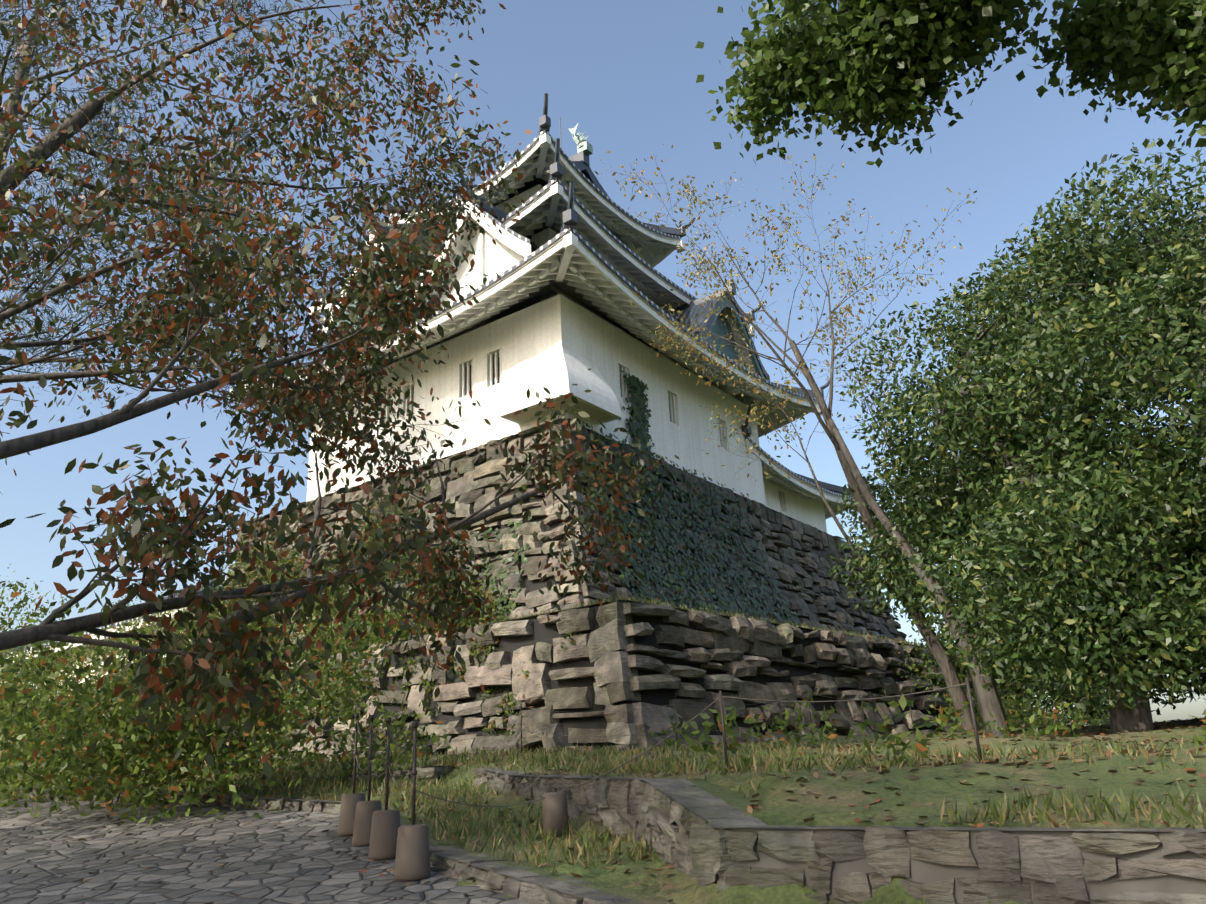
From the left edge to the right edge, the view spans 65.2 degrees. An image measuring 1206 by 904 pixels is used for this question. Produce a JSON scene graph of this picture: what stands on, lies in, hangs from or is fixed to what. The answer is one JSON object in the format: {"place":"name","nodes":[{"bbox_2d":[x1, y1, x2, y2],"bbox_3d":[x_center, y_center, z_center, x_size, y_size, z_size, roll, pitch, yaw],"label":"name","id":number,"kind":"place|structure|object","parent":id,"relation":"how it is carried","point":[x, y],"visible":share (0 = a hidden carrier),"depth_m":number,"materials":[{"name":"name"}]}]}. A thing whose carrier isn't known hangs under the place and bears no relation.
{"place":"outdoors","nodes":[
{"label":"outdoors","id":0,"kind":"place"},
{"bbox_2d":[0,798,528,903],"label":"stone pavement","id":1,"kind":"structure","parent":0,"point":[184,868],"depth_m":9.01,"materials":[{"name":"grey stone"}]},
{"bbox_2d":[1,766,1205,903],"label":"stone retaining walls","id":2,"kind":"structure","parent":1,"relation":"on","point":[704,832],"depth_m":6.01,"materials":[{"name":"stone"}]},
{"bbox_2d":[4,717,1205,903],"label":"litter","id":3,"kind":"object","parent":1,"relation":"on","point":[750,808],"visible":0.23,"depth_m":8.83,"materials":[{"name":"brown plant"}]},
{"bbox_2d":[246,678,1109,880],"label":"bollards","id":4,"kind":"object","parent":1,"relation":"on","point":[378,830],"visible":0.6,"depth_m":8.83,"materials":[{"name":"brown concrete"}]},
{"bbox_2d":[0,0,1205,725],"label":"sky","id":5,"kind":"structure","parent":0,"point":[625,72],"materials":[{"name":"blue"}]},
{"bbox_2d":[3,592,1205,903],"bbox_3d":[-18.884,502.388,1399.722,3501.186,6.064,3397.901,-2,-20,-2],"label":"ground","id":6,"kind":"structure","parent":0,"point":[922,791],"depth_m":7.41,"materials":[{"name":"green plant"}]},
{"bbox_2d":[0,0,368,450],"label":"branches","id":7,"kind":"object","parent":6,"relation":"on","point":[110,135],"depth_m":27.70,"materials":[{"name":"brown plant"}]},
{"bbox_2d":[0,0,679,779],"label":"cherry","id":8,"kind":"object","parent":6,"relation":"on","point":[212,284],"depth_m":11.68,"materials":[{"name":"brown plant"}]},
{"bbox_2d":[0,359,452,692],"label":"cherry limb wood","id":9,"kind":"object","parent":8,"relation":"attached to","point":[47,628],"visible":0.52,"depth_m":7.92,"materials":[{"name":"brown plant"}]},
{"bbox_2d":[0,185,457,459],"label":"cherry limb wood","id":10,"kind":"object","parent":8,"relation":"on","point":[133,408],"visible":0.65,"depth_m":9.09,"materials":[{"name":"brown plant"}]},
{"bbox_2d":[206,364,652,662],"bbox_3d":[-1.685,0.839,12.609,5.901,4.123,4.245,2,-20,-14],"label":"cherry limb wood","id":11,"kind":"object","parent":8,"relation":"attached to","point":[473,518],"visible":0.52,"depth_m":11.64,"materials":[{"name":"brown plant"}]},
{"bbox_2d":[3,600,1037,766],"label":"terrace wall","id":12,"kind":"structure","parent":6,"relation":"on","point":[624,656],"depth_m":21.07,"materials":[{"name":"grey stone"}]},
{"bbox_2d":[204,418,907,661],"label":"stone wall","id":13,"kind":"structure","parent":12,"relation":"on","point":[800,560],"depth_m":30.10,"materials":[{"name":"stone"}]},
{"bbox_2d":[228,93,867,532],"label":"castle keep","id":14,"kind":"structure","parent":13,"relation":"on","point":[572,257],"depth_m":31.91,"materials":[{"name":"paint"}]},
{"bbox_2d":[297,370,801,647],"bbox_3d":[-0.555,1.833,29.728,17.934,9.417,8.651,2,-20,-15],"label":"ivy","id":15,"kind":"object","parent":13,"relation":"attached to","point":[638,423],"visible":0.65,"depth_m":30.00,"materials":[{"name":"green plant"}]},
{"bbox_2d":[271,599,909,665],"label":"terrace top","id":16,"kind":"structure","parent":12,"relation":"attached to","point":[576,608],"depth_m":21.43,"materials":[{"name":"green plant"}]},
{"bbox_2d":[0,492,1205,826],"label":"bushes","id":17,"kind":"object","parent":6,"relation":"on","point":[56,734],"visible":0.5,"depth_m":13.52,"materials":[{"name":"green plant"}]},
{"bbox_2d":[595,140,979,730],"bbox_3d":[5.032,-1.158,22.938,10.020,16.125,8.045,-2,-20,-2],"label":"cherry","id":18,"kind":"object","parent":6,"relation":"on","point":[780,235],"depth_m":23.23,"materials":[{"name":"brown plant"}]},
{"bbox_2d":[828,137,1205,735],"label":"leafy tree","id":19,"kind":"object","parent":6,"relation":"on","point":[1137,520],"depth_m":16.69,"materials":[{"name":"green plant"}]},
{"bbox_2d":[695,0,1205,167],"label":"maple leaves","id":20,"kind":"object","parent":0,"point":[910,53],"visible":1,"depth_m":7.35,"materials":[{"name":"green plant"}]},
{"bbox_2d":[756,8,923,120],"bbox_3d":[2.208,-3.788,7.420,1.480,1.821,2.954,10,-23,-32],"label":"branch","id":21,"kind":"object","parent":20,"relation":"on","point":[842,11],"visible":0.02,"depth_m":7.59,"materials":[{"name":"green plant"}]},
{"bbox_2d":[1077,5,1204,46],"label":"branch","id":22,"kind":"object","parent":20,"relation":"on","point":[1151,28],"visible":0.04,"depth_m":7.04,"materials":[{"name":"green plant"}]},
{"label":"side base","id":23,"kind":"object","parent":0,"visible":0},
{"bbox_2d":[0,578,222,699],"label":"side building","id":24,"kind":"structure","parent":23,"relation":"on","point":[174,611],"depth_m":37.77,"materials":[{"name":"paint"}]}
]}

